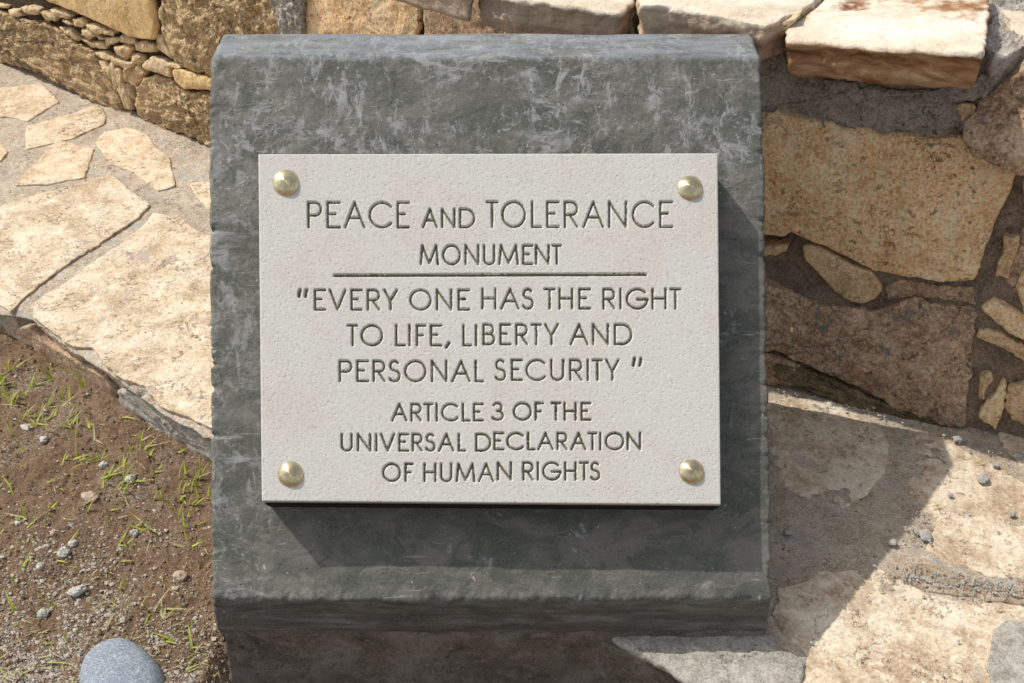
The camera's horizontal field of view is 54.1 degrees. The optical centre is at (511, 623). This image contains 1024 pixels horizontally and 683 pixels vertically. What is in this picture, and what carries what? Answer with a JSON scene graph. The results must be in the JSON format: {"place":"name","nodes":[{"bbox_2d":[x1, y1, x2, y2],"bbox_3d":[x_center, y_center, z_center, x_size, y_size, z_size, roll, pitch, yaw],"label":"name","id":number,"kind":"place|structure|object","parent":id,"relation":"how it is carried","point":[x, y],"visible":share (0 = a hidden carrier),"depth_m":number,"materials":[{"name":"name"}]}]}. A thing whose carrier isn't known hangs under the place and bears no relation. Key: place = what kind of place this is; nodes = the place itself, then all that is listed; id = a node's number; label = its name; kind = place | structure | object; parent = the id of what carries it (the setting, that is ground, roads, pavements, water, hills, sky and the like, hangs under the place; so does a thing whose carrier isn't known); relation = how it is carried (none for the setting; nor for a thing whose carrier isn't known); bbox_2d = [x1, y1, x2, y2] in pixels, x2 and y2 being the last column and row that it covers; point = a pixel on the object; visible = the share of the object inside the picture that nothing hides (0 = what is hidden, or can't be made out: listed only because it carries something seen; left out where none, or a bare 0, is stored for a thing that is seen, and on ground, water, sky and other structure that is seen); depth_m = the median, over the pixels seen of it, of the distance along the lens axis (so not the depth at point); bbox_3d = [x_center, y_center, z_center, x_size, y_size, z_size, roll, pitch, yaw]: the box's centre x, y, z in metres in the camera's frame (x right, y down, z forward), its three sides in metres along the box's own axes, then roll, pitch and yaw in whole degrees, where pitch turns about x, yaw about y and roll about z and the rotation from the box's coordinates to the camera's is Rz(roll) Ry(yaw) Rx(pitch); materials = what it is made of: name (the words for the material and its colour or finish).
{"place":"outdoors","nodes":[
{"label":"outdoors","id":0,"kind":"place"},
{"bbox_2d":[0,331,230,682],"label":"ground","id":1,"kind":"structure","parent":0,"point":[35,396],"depth_m":1.41,"materials":[{"name":"brown soil"}]},
{"bbox_2d":[20,424,33,430],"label":"stone chip","id":2,"kind":"object","parent":1,"relation":"on","point":[25,427],"visible":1,"depth_m":1.53,"materials":[{"name":"grey stone"}]},
{"bbox_2d":[36,562,44,569],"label":"stone chip","id":3,"kind":"object","parent":1,"relation":"on","point":[40,565],"visible":1,"depth_m":1.35,"materials":[{"name":"grey stone"}]},
{"bbox_2d":[37,607,49,618],"bbox_3d":[-0.606,-0.013,1.297,0.017,0.009,0.017,35,58,26],"label":"stone chip","id":4,"kind":"object","parent":1,"relation":"on","point":[42,613],"visible":1,"depth_m":1.29,"materials":[{"name":"grey stone"}]},
{"bbox_2d":[39,436,47,442],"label":"stone chip","id":5,"kind":"object","parent":1,"relation":"on","point":[44,439],"visible":1,"depth_m":1.52,"materials":[{"name":"grey stone"}]},
{"bbox_2d":[50,529,58,536],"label":"stone chip","id":6,"kind":"object","parent":1,"relation":"on","point":[53,532],"visible":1,"depth_m":1.39,"materials":[{"name":"beige stone"}]},
{"bbox_2d":[57,546,71,557],"bbox_3d":[-0.610,-0.096,1.365,0.020,0.012,0.019,31,57,23],"label":"stone chip","id":7,"kind":"object","parent":1,"relation":"on","point":[63,551],"visible":1,"depth_m":1.36,"materials":[{"name":"grey stone"}]},
{"bbox_2d":[68,539,77,546],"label":"stone chip","id":8,"kind":"object","parent":1,"relation":"on","point":[72,543],"visible":1,"depth_m":1.38,"materials":[{"name":"grey stone"}]},
{"bbox_2d":[66,585,86,596],"bbox_3d":[-0.573,-0.042,1.320,0.026,0.012,0.016,-25,54,-19],"label":"stone chip","id":9,"kind":"object","parent":1,"relation":"on","point":[78,590],"visible":1,"depth_m":1.32,"materials":[{"name":"grey stone"}]},
{"bbox_2d":[81,491,98,502],"bbox_3d":[-0.605,-0.181,1.437,0.026,0.012,0.023,0,50,0],"label":"stone chip","id":10,"kind":"object","parent":1,"relation":"on","point":[87,496],"visible":0.98,"depth_m":1.43,"materials":[{"name":"beige stone"}]},
{"bbox_2d":[98,461,108,468],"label":"stone chip","id":11,"kind":"object","parent":1,"relation":"on","point":[103,464],"visible":1,"depth_m":1.48,"materials":[{"name":"grey stone"}]},
{"bbox_2d":[0,355,208,682],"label":"grass","id":12,"kind":"structure","parent":1,"relation":"on","point":[50,378],"depth_m":1.46,"materials":[{"name":"green plant"}]},
{"bbox_2d":[0,335,226,682],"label":"gravel","id":13,"kind":"structure","parent":1,"relation":"on","point":[67,655],"depth_m":1.30,"materials":[{"name":"grey gravel"}]},
{"bbox_2d":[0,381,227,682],"bbox_3d":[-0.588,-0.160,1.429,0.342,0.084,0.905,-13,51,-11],"label":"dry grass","id":14,"kind":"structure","parent":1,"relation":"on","point":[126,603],"depth_m":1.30,"materials":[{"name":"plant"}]},
{"bbox_2d":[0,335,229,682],"bbox_3d":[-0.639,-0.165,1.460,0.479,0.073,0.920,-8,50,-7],"label":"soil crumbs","id":15,"kind":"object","parent":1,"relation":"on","point":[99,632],"visible":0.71,"depth_m":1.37,"materials":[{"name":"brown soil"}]},
{"bbox_2d":[80,638,164,682],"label":"river stone","id":16,"kind":"object","parent":1,"relation":"on","point":[118,660],"visible":1,"depth_m":1.22,"materials":[{"name":"grey stone"}]},
{"bbox_2d":[124,475,135,483],"bbox_3d":[-0.556,-0.210,1.461,0.018,0.012,0.016,0,50,0],"label":"stone chip","id":17,"kind":"object","parent":1,"relation":"on","point":[132,479],"visible":0.96,"depth_m":1.46,"materials":[{"name":"grey stone"}]},
{"bbox_2d":[130,529,138,536],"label":"stone chip","id":18,"kind":"object","parent":1,"relation":"on","point":[134,532],"visible":1,"depth_m":1.39,"materials":[{"name":"grey stone"}]},
{"bbox_2d":[173,570,188,581],"bbox_3d":[-0.442,-0.063,1.337,0.021,0.014,0.019,0,50,0],"label":"stone chip","id":19,"kind":"object","parent":1,"relation":"on","point":[180,575],"visible":1,"depth_m":1.33,"materials":[{"name":"beige stone"}]},
{"bbox_2d":[209,33,771,682],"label":"memorial pedestal","id":20,"kind":"object","parent":1,"relation":"on","point":[489,399],"visible":0.98,"depth_m":1.13,"materials":[{"name":"stone"}]},
{"bbox_2d":[0,0,1023,436],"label":"stone wall","id":21,"kind":"structure","parent":1,"relation":"on","point":[892,146],"depth_m":1.31,"materials":[{"name":"brown stone"}]},
{"bbox_2d":[0,62,1023,682],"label":"stone path","id":22,"kind":"structure","parent":0,"point":[104,210],"depth_m":1.43,"materials":[{"name":"beige stone"}]},
{"bbox_2d":[1,144,206,341],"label":"dirt specks","id":23,"kind":"object","parent":22,"relation":"on","point":[128,263],"visible":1,"depth_m":1.72,"materials":[{"name":"brown soil"}]},
{"bbox_2d":[783,527,792,534],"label":"mortar chip","id":24,"kind":"object","parent":22,"relation":"on","point":[788,531],"visible":1,"depth_m":1.30,"materials":[{"name":"grey stone"}]},
{"bbox_2d":[888,538,897,545],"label":"mortar chip","id":25,"kind":"object","parent":22,"relation":"on","point":[893,541],"visible":1,"depth_m":1.29,"materials":[{"name":"white stone"}]},
{"bbox_2d":[777,386,1023,678],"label":"grit","id":26,"kind":"object","parent":22,"relation":"on","point":[928,580],"visible":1,"depth_m":1.25,"materials":[{"name":"grey gravel"}]},
{"bbox_2d":[918,530,931,541],"bbox_3d":[0.535,-0.114,1.296,0.017,0.005,0.023,0,50,0],"label":"mortar chip","id":27,"kind":"object","parent":22,"relation":"on","point":[925,535],"visible":1,"depth_m":1.29,"materials":[{"name":"beige stone"}]},
{"bbox_2d":[952,435,963,441],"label":"mortar chip","id":28,"kind":"object","parent":22,"relation":"on","point":[958,438],"visible":1,"depth_m":1.42,"materials":[{"name":"grey stone"}]},
{"bbox_2d":[977,474,989,483],"bbox_3d":[0.642,-0.197,1.366,0.019,0.007,0.020,0,50,0],"label":"mortar chip","id":29,"kind":"object","parent":22,"relation":"on","point":[982,478],"visible":1,"depth_m":1.36,"materials":[{"name":"grey stone"}]},
{"bbox_2d":[992,463,999,467],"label":"mortar chip","id":30,"kind":"object","parent":22,"relation":"on","point":[997,465],"visible":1,"depth_m":1.38,"materials":[{"name":"grey stone"}]},
{"bbox_2d":[1009,511,1015,516],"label":"mortar chip","id":31,"kind":"object","parent":22,"relation":"on","point":[1012,513],"visible":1,"depth_m":1.32,"materials":[{"name":"white stone"}]},
{"bbox_2d":[1012,452,1023,458],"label":"mortar chip","id":32,"kind":"object","parent":22,"relation":"on","point":[1018,455],"visible":1,"depth_m":1.39,"materials":[{"name":"grey stone"}]}
]}

